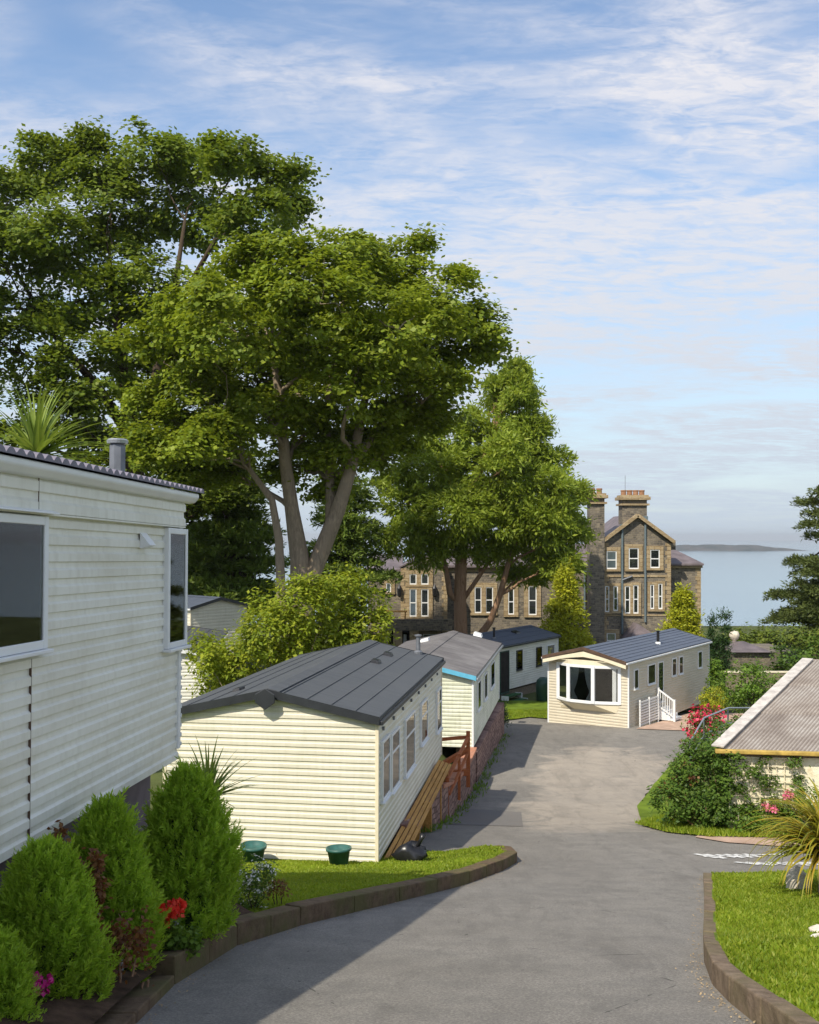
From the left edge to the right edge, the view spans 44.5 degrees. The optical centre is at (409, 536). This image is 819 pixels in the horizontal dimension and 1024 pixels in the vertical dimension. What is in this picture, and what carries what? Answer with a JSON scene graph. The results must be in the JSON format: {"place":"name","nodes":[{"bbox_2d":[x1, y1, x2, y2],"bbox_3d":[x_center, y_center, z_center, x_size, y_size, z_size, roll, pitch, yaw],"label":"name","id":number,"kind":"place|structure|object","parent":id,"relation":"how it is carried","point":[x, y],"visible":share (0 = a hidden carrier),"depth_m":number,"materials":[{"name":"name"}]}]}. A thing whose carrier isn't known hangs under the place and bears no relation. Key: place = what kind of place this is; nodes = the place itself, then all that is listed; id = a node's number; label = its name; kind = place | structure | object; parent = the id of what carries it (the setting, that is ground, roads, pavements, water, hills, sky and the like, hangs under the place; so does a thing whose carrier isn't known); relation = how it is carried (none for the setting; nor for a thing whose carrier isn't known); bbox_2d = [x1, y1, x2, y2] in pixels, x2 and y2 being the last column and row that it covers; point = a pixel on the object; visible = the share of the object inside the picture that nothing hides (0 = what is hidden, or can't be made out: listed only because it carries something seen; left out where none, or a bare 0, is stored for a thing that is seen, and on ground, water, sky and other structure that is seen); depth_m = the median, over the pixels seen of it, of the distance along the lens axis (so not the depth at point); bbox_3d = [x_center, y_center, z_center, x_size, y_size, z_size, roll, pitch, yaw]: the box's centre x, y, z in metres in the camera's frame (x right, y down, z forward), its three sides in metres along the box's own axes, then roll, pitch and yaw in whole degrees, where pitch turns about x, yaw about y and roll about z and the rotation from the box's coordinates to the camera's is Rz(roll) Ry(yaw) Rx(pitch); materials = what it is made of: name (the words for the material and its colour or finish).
{"place":"outdoors","nodes":[
{"label":"outdoors","id":0,"kind":"place"},
{"bbox_2d":[0,903,251,1023],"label":"flower bed","id":1,"kind":"object","parent":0,"point":[69,1010],"visible":0.07,"depth_m":5.67,"materials":[{"name":"brown soil"}]},
{"bbox_2d":[0,922,47,1022],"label":"thuja bush","id":2,"kind":"object","parent":1,"relation":"on","point":[16,985],"visible":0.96,"depth_m":5.30,"materials":[{"name":"green plant"}]},
{"bbox_2d":[29,970,53,1002],"bbox_3d":[-2.104,2.528,5.597,0.203,0.150,0.214,0,0,26],"label":"petunia","id":3,"kind":"object","parent":1,"relation":"on","point":[45,987],"visible":0.41,"depth_m":5.60,"materials":[{"name":"purple plant"}]},
{"bbox_2d":[0,831,128,1014],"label":"thuja bush","id":4,"kind":"object","parent":1,"relation":"on","point":[46,894],"visible":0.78,"depth_m":5.86,"materials":[{"name":"green plant"}]},
{"bbox_2d":[47,819,113,930],"bbox_3d":[-2.169,2.366,6.553,0.260,0.940,0.630,0,0,-38],"label":"bronze shrub","id":5,"kind":"object","parent":1,"relation":"on","point":[96,860],"visible":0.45,"depth_m":6.39,"materials":[{"name":"red plant"}]},
{"bbox_2d":[56,786,173,982],"bbox_3d":[-2.126,2.539,7.101,0.896,1.554,0.934,0,0,0],"label":"thuja bush","id":6,"kind":"object","parent":1,"relation":"on","point":[105,824],"visible":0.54,"depth_m":6.99,"materials":[{"name":"green plant"}]},
{"bbox_2d":[97,905,160,986],"bbox_3d":[-1.864,2.677,6.398,0.333,0.618,0.685,0,0,26],"label":"bronze shrub","id":7,"kind":"object","parent":1,"relation":"on","point":[139,937],"visible":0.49,"depth_m":6.43,"materials":[{"name":"red plant"}]},
{"bbox_2d":[156,897,187,950],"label":"geranium","id":8,"kind":"object","parent":1,"relation":"on","point":[169,945],"visible":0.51,"depth_m":7.42,"materials":[{"name":"red plant"}]},
{"bbox_2d":[169,923,204,961],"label":"border leaves","id":9,"kind":"object","parent":1,"relation":"on","point":[193,943],"visible":0.56,"depth_m":7.56,"materials":[{"name":"plant"}]},
{"bbox_2d":[135,755,248,944],"bbox_3d":[-1.876,2.633,8.373,1.077,1.632,1.095,0,0,0],"label":"thuja bush","id":10,"kind":"object","parent":1,"relation":"on","point":[194,840],"visible":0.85,"depth_m":8.14,"materials":[{"name":"green plant"}]},
{"bbox_2d":[237,844,506,912],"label":"lawn","id":11,"kind":"structure","parent":0,"point":[368,864],"depth_m":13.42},
{"bbox_2d":[150,735,267,807],"bbox_3d":[-2.105,3.083,10.524,1.270,1.903,1.133,0,0,0],"label":"cordyline plant","id":12,"kind":"object","parent":11,"relation":"on","point":[209,769],"visible":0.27,"depth_m":10.69,"materials":[{"name":"green plant"}]},
{"bbox_2d":[241,840,266,862],"bbox_3d":[-2.539,5.148,16.242,0.435,0.300,0.430,2,3,0],"label":"plant pot","id":13,"kind":"object","parent":11,"relation":"on","point":[256,847],"visible":0.68,"depth_m":16.14,"materials":[{"name":"plastic"}]},
{"bbox_2d":[233,853,281,910],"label":"flowering shrub","id":14,"kind":"object","parent":11,"relation":"on","point":[258,889],"visible":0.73,"depth_m":10.44,"materials":[{"name":"green plant"}]},
{"bbox_2d":[264,878,292,903],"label":"bronze shrub","id":15,"kind":"object","parent":11,"relation":"on","point":[282,887],"visible":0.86,"depth_m":10.67,"materials":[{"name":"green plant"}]},
{"bbox_2d":[326,844,351,865],"bbox_3d":[-1.128,5.099,15.956,0.413,0.290,0.409,-1,-2,0],"label":"plant pot","id":16,"kind":"object","parent":11,"relation":"on","point":[338,854],"visible":0.87,"depth_m":15.83,"materials":[{"name":"plastic"}]},
{"bbox_2d":[391,833,427,860],"bbox_3d":[0.022,5.211,16.581,0.538,0.591,0.453,0,0,-32],"label":"rubbish bag","id":17,"kind":"object","parent":11,"relation":"on","point":[412,850],"visible":0.78,"depth_m":16.48,"materials":[{"name":"black plastic"}]},
{"bbox_2d":[0,0,818,539],"label":"sky","id":18,"kind":"structure","parent":0,"point":[638,180],"materials":[{"name":"blue"}]},
{"bbox_2d":[136,713,817,1023],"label":"road","id":19,"kind":"structure","parent":0,"point":[584,911],"depth_m":9.82,"materials":[{"name":"asphalt"}]},
{"bbox_2d":[151,845,516,983],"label":"kerb","id":20,"kind":"structure","parent":19,"relation":"on","point":[252,926],"depth_m":10.62,"materials":[{"name":"concrete"}]},
{"bbox_2d":[149,856,755,1023],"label":"leaf litter","id":21,"kind":"object","parent":19,"relation":"on","point":[675,968],"visible":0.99,"depth_m":7.30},
{"bbox_2d":[452,809,522,825],"bbox_3d":[1.950,6.545,23.400,1.595,0.594,3.379,0,0,10],"label":"tarmac patch","id":22,"kind":"object","parent":19,"relation":"on","point":[488,817],"visible":0.97,"depth_m":23.34,"materials":[{"name":"asphalt"}]},
{"bbox_2d":[703,873,818,1023],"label":"kerb","id":23,"kind":"structure","parent":19,"relation":"on","point":[744,994],"depth_m":6.45,"materials":[{"name":"concrete"}]},
{"bbox_2d":[150,625,818,809],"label":"ground","id":24,"kind":"structure","parent":0,"point":[156,778],"depth_m":50.53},
{"bbox_2d":[0,374,132,465],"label":"cordyline palm","id":25,"kind":"object","parent":24,"relation":"on","point":[37,436],"visible":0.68,"depth_m":21.76,"materials":[{"name":"green plant"}]},
{"bbox_2d":[0,438,203,893],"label":"static caravan","id":26,"kind":"object","parent":24,"relation":"on","point":[93,595],"visible":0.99,"depth_m":7.51,"materials":[{"name":"plastic"}]},
{"bbox_2d":[0,505,59,662],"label":"window","id":27,"kind":"structure","parent":26,"relation":"in","point":[24,539],"depth_m":6.53,"materials":[{"name":"white plastic"}]},
{"bbox_2d":[162,528,190,652],"bbox_3d":[-2.200,0.494,9.474,0.093,1.150,0.582,0,-1,6],"label":"window","id":28,"kind":"structure","parent":26,"relation":"in","point":[175,576],"depth_m":9.44,"materials":[{"name":"white plastic"}]},
{"bbox_2d":[93,975,173,1023],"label":"kerb","id":29,"kind":"structure","parent":24,"relation":"on","point":[135,1004],"depth_m":6.33,"materials":[{"name":"concrete"}]},
{"bbox_2d":[0,115,339,524],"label":"sycamore tree","id":30,"kind":"object","parent":24,"relation":"on","point":[176,158],"visible":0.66,"depth_m":52.10,"materials":[{"name":"green plant"}]},
{"bbox_2d":[181,625,228,702],"bbox_3d":[-9.565,5.445,39.796,4.040,3.206,8.380,0,0,-6],"label":"static caravan","id":31,"kind":"object","parent":24,"relation":"on","point":[186,680],"visible":0.05,"depth_m":35.94,"materials":[{"name":"plastic"}]},
{"bbox_2d":[187,595,249,655],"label":"static caravan","id":32,"kind":"object","parent":24,"relation":"on","point":[213,612],"visible":0.19,"depth_m":46.80,"materials":[{"name":"beige"}]},
{"bbox_2d":[185,461,289,679],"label":"cedar tree","id":33,"kind":"object","parent":24,"relation":"on","point":[237,539],"visible":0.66,"depth_m":55.23,"materials":[{"name":"green plant"}]},
{"bbox_2d":[183,561,405,698],"bbox_3d":[-3.750,3.887,30.950,7.411,6.361,4.773,0,0,0],"label":"laurel bush","id":34,"kind":"object","parent":24,"relation":"on","point":[220,666],"visible":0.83,"depth_m":30.48,"materials":[{"name":"green plant"}]},
{"bbox_2d":[163,634,445,861],"bbox_3d":[-1.688,4.193,20.972,3.880,3.630,9.095,0,-1,9],"label":"static caravan","id":35,"kind":"object","parent":24,"relation":"on","point":[339,745],"visible":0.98,"depth_m":16.73,"materials":[{"name":"beige"}]},
{"bbox_2d":[380,733,392,804],"bbox_3d":[-0.393,3.931,17.005,0.093,1.050,0.772,0,-1,9],"label":"window","id":36,"kind":"structure","parent":35,"relation":"in","point":[385,748],"depth_m":16.94,"materials":[{"name":"white plastic"}]},
{"bbox_2d":[391,726,401,795],"bbox_3d":[-0.244,4.003,17.972,0.093,1.072,0.901,0,-1,9],"label":"window","id":37,"kind":"structure","parent":35,"relation":"in","point":[395,735],"depth_m":17.96,"materials":[{"name":"white plastic"}]},
{"bbox_2d":[403,710,416,779],"bbox_3d":[0.019,4.069,19.698,0.093,1.133,1.268,0,-1,9],"label":"window","id":38,"kind":"structure","parent":35,"relation":"in","point":[409,765],"depth_m":19.61,"materials":[{"name":"white plastic"}]},
{"bbox_2d":[419,697,429,747],"bbox_3d":[0.330,4.018,21.736,0.093,0.921,1.064,0,-1,9],"label":"window","id":39,"kind":"structure","parent":35,"relation":"in","point":[424,738],"depth_m":21.59,"materials":[{"name":"white plastic"}]},
{"bbox_2d":[435,686,442,734],"bbox_3d":[0.728,4.217,24.345,0.093,1.052,0.929,0,-1,9],"label":"window","id":40,"kind":"structure","parent":35,"relation":"in","point":[439,728],"depth_m":24.19,"materials":[{"name":"white plastic"}]},
{"bbox_2d":[102,222,530,661],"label":"sycamore tree","id":41,"kind":"object","parent":24,"relation":"on","point":[371,357],"visible":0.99,"depth_m":43.15,"materials":[{"name":"green plant"}]},
{"bbox_2d":[284,466,408,644],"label":"cedar tree","id":42,"kind":"object","parent":24,"relation":"on","point":[355,531],"visible":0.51,"depth_m":63.06,"materials":[{"name":"green plant"}]},
{"bbox_2d":[384,760,450,858],"bbox_3d":[0.205,5.885,19.940,0.354,1.151,7.883,0,0,9],"label":"timber skirting","id":43,"kind":"object","parent":24,"relation":"on","point":[437,781],"visible":0.47,"depth_m":20.47,"materials":[{"name":"wood"}]},
{"bbox_2d":[392,785,442,844],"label":"retaining wall","id":44,"kind":"structure","parent":24,"relation":"on","point":[435,812],"depth_m":21.58,"materials":[{"name":"wood"}]},
{"bbox_2d":[430,731,469,814],"bbox_3d":[0.571,5.795,24.762,2.018,1.450,2.805,0,0,0],"label":"timber handrail","id":45,"kind":"object","parent":24,"relation":"on","point":[459,754],"visible":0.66,"depth_m":25.77,"materials":[{"name":"wood"}]},
{"bbox_2d":[398,630,502,752],"bbox_3d":[0.997,5.307,35.279,3.940,3.226,10.470,0,0,10],"label":"static caravan","id":46,"kind":"object","parent":24,"relation":"on","point":[470,682],"visible":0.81,"depth_m":32.08,"materials":[{"name":"weathered beige roofing metal"},{"name":"mint cream siding"},{"name":"clear glass"}]},
{"bbox_2d":[442,747,476,820],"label":"retaining wall","id":47,"kind":"structure","parent":24,"relation":"on","point":[454,801],"depth_m":25.52,"materials":[{"name":"brick"}]},
{"bbox_2d":[421,733,512,832],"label":"weeds","id":48,"kind":"object","parent":24,"relation":"on","point":[475,788],"visible":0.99,"depth_m":27.14,"materials":[{"name":"green plant"}]},
{"bbox_2d":[368,353,601,633],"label":"tree","id":49,"kind":"object","parent":24,"relation":"on","point":[544,526],"visible":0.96,"depth_m":64.70,"materials":[{"name":"green plant"}]},
{"bbox_2d":[474,702,503,781],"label":"retaining wall","id":50,"kind":"structure","parent":24,"relation":"on","point":[490,737],"depth_m":34.11,"materials":[{"name":"brick"}]},
{"bbox_2d":[470,625,561,699],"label":"static caravan","id":51,"kind":"object","parent":24,"relation":"on","point":[523,650],"visible":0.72,"depth_m":54.80,"materials":[{"name":"dark blue tile"},{"name":"pale siding"},{"name":"clear glass"}]},
{"bbox_2d":[500,650,509,694],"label":"door","id":52,"kind":"structure","parent":51,"relation":"in","point":[504,655],"depth_m":52.50,"materials":[{"name":"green plastic"}]},
{"bbox_2d":[366,488,703,645],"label":"manor house","id":53,"kind":"structure","parent":24,"relation":"on","point":[640,567],"depth_m":80.00,"materials":[{"name":"brown stone"}]},
{"bbox_2d":[405,587,416,618],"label":"window","id":54,"kind":"structure","parent":53,"relation":"in","point":[410,592],"depth_m":79.92,"materials":[{"name":"white plastic"}]},
{"bbox_2d":[417,570,432,586],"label":"window","id":55,"kind":"structure","parent":53,"relation":"in","point":[426,581],"depth_m":79.90,"materials":[{"name":"white plastic"}]},
{"bbox_2d":[417,587,432,618],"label":"window","id":56,"kind":"structure","parent":53,"relation":"in","point":[424,594],"depth_m":79.88,"materials":[{"name":"white plastic"}]},
{"bbox_2d":[470,583,485,614],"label":"window","id":57,"kind":"structure","parent":53,"relation":"in","point":[475,596],"depth_m":82.88,"materials":[{"name":"white plastic"}]},
{"bbox_2d":[481,583,496,614],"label":"window","id":58,"kind":"structure","parent":53,"relation":"in","point":[491,592],"depth_m":82.94,"materials":[{"name":"white plastic"}]},
{"bbox_2d":[504,585,517,616],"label":"window","id":59,"kind":"structure","parent":53,"relation":"in","point":[510,598],"depth_m":82.90,"materials":[{"name":"white plastic"}]},
{"bbox_2d":[524,583,540,616],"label":"window","id":60,"kind":"structure","parent":53,"relation":"in","point":[532,598],"depth_m":82.88,"materials":[{"name":"white plastic"}]},
{"bbox_2d":[605,547,620,570],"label":"window","id":61,"kind":"structure","parent":53,"relation":"in","point":[612,554],"depth_m":79.90,"materials":[{"name":"white plastic"}]},
{"bbox_2d":[611,583,620,612],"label":"window","id":62,"kind":"structure","parent":53,"relation":"in","point":[615,587],"depth_m":79.90,"materials":[{"name":"white plastic"}]},
{"bbox_2d":[623,583,630,615],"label":"window","id":63,"kind":"structure","parent":53,"relation":"in","point":[626,586],"depth_m":79.92,"materials":[{"name":"white plastic"}]},
{"bbox_2d":[625,544,642,570],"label":"window","id":64,"kind":"structure","parent":53,"relation":"in","point":[633,552],"depth_m":79.88,"materials":[{"name":"white plastic"}]},
{"bbox_2d":[630,582,640,615],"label":"window","id":65,"kind":"structure","parent":53,"relation":"in","point":[635,586],"depth_m":79.92,"materials":[{"name":"white plastic"}]},
{"bbox_2d":[647,582,655,610],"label":"window","id":66,"kind":"structure","parent":53,"relation":"in","point":[651,586],"depth_m":79.90,"materials":[{"name":"white plastic"}]},
{"bbox_2d":[646,546,663,569],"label":"window","id":67,"kind":"structure","parent":53,"relation":"in","point":[654,558],"depth_m":79.89,"materials":[{"name":"white plastic"}]},
{"bbox_2d":[655,581,664,610],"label":"window","id":68,"kind":"structure","parent":53,"relation":"in","point":[660,585],"depth_m":79.90,"materials":[{"name":"white plastic"}]},
{"bbox_2d":[538,559,596,651],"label":"golden conifer","id":69,"kind":"object","parent":24,"relation":"on","point":[565,607],"visible":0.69,"depth_m":60.49,"materials":[{"name":"green plant"}]},
{"bbox_2d":[541,628,711,727],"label":"static caravan","id":70,"kind":"object","parent":24,"relation":"on","point":[610,683],"visible":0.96,"depth_m":42.52,"materials":[{"name":"beige"}]},
{"bbox_2d":[556,662,621,704],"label":"bay window","id":71,"kind":"structure","parent":70,"relation":"in","point":[601,676],"depth_m":41.76,"materials":[{"name":"white plastic"}]},
{"bbox_2d":[657,661,664,702],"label":"door","id":72,"kind":"structure","parent":70,"relation":"in","point":[660,664],"depth_m":43.86,"materials":[{"name":"white plastic"}]},
{"bbox_2d":[639,694,658,726],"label":"picket screen","id":73,"kind":"object","parent":24,"relation":"on","point":[648,706],"visible":0.91,"depth_m":42.29,"materials":[{"name":"white plastic"}]},
{"bbox_2d":[656,582,710,656],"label":"golden conifer","id":74,"kind":"object","parent":24,"relation":"on","point":[683,612],"visible":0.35,"depth_m":59.61,"materials":[{"name":"yellow plant"}]},
{"bbox_2d":[680,703,726,737],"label":"flowering shrub","id":75,"kind":"object","parent":24,"relation":"on","point":[694,721],"visible":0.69,"depth_m":32.85,"materials":[{"name":"pink plant"}]},
{"bbox_2d":[681,710,741,783],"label":"garden shrub","id":76,"kind":"object","parent":24,"relation":"on","point":[722,729],"visible":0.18,"depth_m":26.95,"materials":[{"name":"green plant"}]},
{"bbox_2d":[699,657,733,712],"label":"garden shrub","id":77,"kind":"object","parent":24,"relation":"on","point":[716,675],"visible":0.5,"depth_m":45.85,"materials":[{"name":"green plant"}]},
{"bbox_2d":[702,606,737,690],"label":"dark cypress","id":78,"kind":"object","parent":24,"relation":"on","point":[722,641],"visible":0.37,"depth_m":55.84,"materials":[{"name":"green plant"}]},
{"bbox_2d":[726,621,762,643],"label":"hedge bush","id":79,"kind":"object","parent":24,"relation":"on","point":[746,636],"visible":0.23,"depth_m":81.22,"materials":[{"name":"green plant"}]},
{"bbox_2d":[718,657,785,715],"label":"garden shrub","id":80,"kind":"object","parent":24,"relation":"on","point":[742,694],"visible":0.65,"depth_m":39.57,"materials":[{"name":"green plant"}]},
{"bbox_2d":[714,631,795,670],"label":"outbuilding","id":81,"kind":"structure","parent":24,"relation":"on","point":[745,652],"depth_m":64.00,"materials":[{"name":"brown stone"}]},
{"bbox_2d":[725,671,787,699],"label":"wooden fence","id":82,"kind":"object","parent":24,"relation":"on","point":[771,673],"visible":0.1,"depth_m":49.97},
{"bbox_2d":[711,658,818,828],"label":"shed","id":83,"kind":"structure","parent":24,"relation":"on","point":[779,718],"depth_m":20.99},
{"bbox_2d":[733,756,804,830],"bbox_3d":[7.302,5.225,20.347,1.400,1.550,0.032,0,0,8],"label":"trellis","id":84,"kind":"object","parent":83,"relation":"attached to","point":[768,773],"visible":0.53,"depth_m":20.34,"materials":[{"name":"wood"}]},
{"bbox_2d":[700,751,810,829],"bbox_3d":[6.985,5.152,20.269,2.150,1.732,0.832,0,0,16],"label":"climbing plant","id":85,"kind":"object","parent":84,"relation":"attached to","point":[718,801],"visible":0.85,"depth_m":20.27,"materials":[{"name":"green plant"}]},
{"bbox_2d":[753,625,792,648],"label":"hedge bush","id":86,"kind":"object","parent":24,"relation":"on","point":[775,636],"visible":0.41,"depth_m":80.06,"materials":[{"name":"green plant"}]},
{"bbox_2d":[732,782,818,832],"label":"border plant","id":87,"kind":"object","parent":24,"relation":"on","point":[748,820],"visible":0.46,"depth_m":19.86,"materials":[{"name":"green plant"}]},
{"bbox_2d":[737,777,818,898],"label":"flax plant","id":88,"kind":"object","parent":24,"relation":"on","point":[802,831],"visible":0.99,"depth_m":12.53,"materials":[{"name":"green plant"}]},
{"bbox_2d":[764,640,807,670],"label":"hedge bush","id":89,"kind":"object","parent":24,"relation":"on","point":[778,667],"visible":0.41,"depth_m":60.33,"materials":[{"name":"green plant"}]},
{"bbox_2d":[757,485,818,630],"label":"pine tree","id":90,"kind":"object","parent":24,"relation":"on","point":[805,611],"visible":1,"depth_m":58.37,"materials":[{"name":"green plant"}]},
{"bbox_2d":[776,623,818,651],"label":"hedge bush","id":91,"kind":"object","parent":24,"relation":"on","point":[799,638],"visible":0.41,"depth_m":80.86,"materials":[{"name":"green plant"}]},
{"bbox_2d":[782,630,818,666],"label":"hedge bush","id":92,"kind":"object","parent":24,"relation":"on","point":[812,653],"visible":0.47,"depth_m":55.72,"materials":[{"name":"green plant"}]},
{"bbox_2d":[499,701,547,719],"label":"lawn","id":93,"kind":"structure","parent":0,"point":[525,705],"depth_m":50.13,"materials":[{"name":"plant"}]},
{"bbox_2d":[536,677,547,701],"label":"water butt","id":94,"kind":"object","parent":93,"relation":"on","point":[542,689],"visible":0.8,"depth_m":51.66,"materials":[{"name":"green plastic"}]},
{"bbox_2d":[249,540,818,625],"bbox_3d":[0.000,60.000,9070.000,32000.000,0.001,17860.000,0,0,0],"label":"sea","id":95,"kind":"structure","parent":0,"point":[736,583],"depth_m":1519.01,"materials":[{"name":"liquid"}]},
{"bbox_2d":[637,711,742,730],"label":"patio","id":96,"kind":"structure","parent":0,"point":[666,725],"depth_m":41.99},
{"bbox_2d":[657,688,681,721],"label":"entrance steps","id":97,"kind":"structure","parent":96,"relation":"on","point":[667,713],"depth_m":43.26,"materials":[{"name":"white plastic"}]},
{"bbox_2d":[694,685,732,722],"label":"golden shrub","id":98,"kind":"object","parent":96,"relation":"on","point":[716,702],"visible":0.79,"depth_m":41.87,"materials":[{"name":"yellow plant"}]},
{"bbox_2d":[637,741,797,837],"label":"verge","id":99,"kind":"structure","parent":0,"point":[642,807],"depth_m":25.54,"materials":[{"name":"plant"}]},
{"bbox_2d":[642,734,728,828],"bbox_3d":[6.188,5.328,21.242,2.660,2.386,1.902,0,0,-30],"label":"roadside bush","id":100,"kind":"object","parent":99,"relation":"on","point":[682,810],"visible":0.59,"depth_m":21.02,"materials":[{"name":"green plant"}]},
{"bbox_2d":[634,813,795,837],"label":"grass","id":101,"kind":"structure","parent":99,"relation":"on","point":[722,831],"depth_m":20.27,"materials":[{"name":"plant"}]},
{"bbox_2d":[676,544,807,550],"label":"island","id":102,"kind":"structure","parent":0,"point":[712,547],"depth_m":4346.48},
{"bbox_2d":[696,835,795,845],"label":"pavement","id":103,"kind":"structure","parent":0,"point":[745,839],"depth_m":19.25,"materials":[{"name":"concrete"}]},
{"bbox_2d":[711,869,818,1020],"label":"lawn","id":104,"kind":"structure","parent":0,"point":[716,937],"depth_m":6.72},
{"bbox_2d":[785,866,809,889],"bbox_3d":[5.123,4.545,13.193,0.293,0.362,0.311,0,0,0],"label":"rock","id":105,"kind":"object","parent":104,"relation":"on","point":[792,877],"visible":0.48,"depth_m":13.11,"materials":[{"name":"stone"}]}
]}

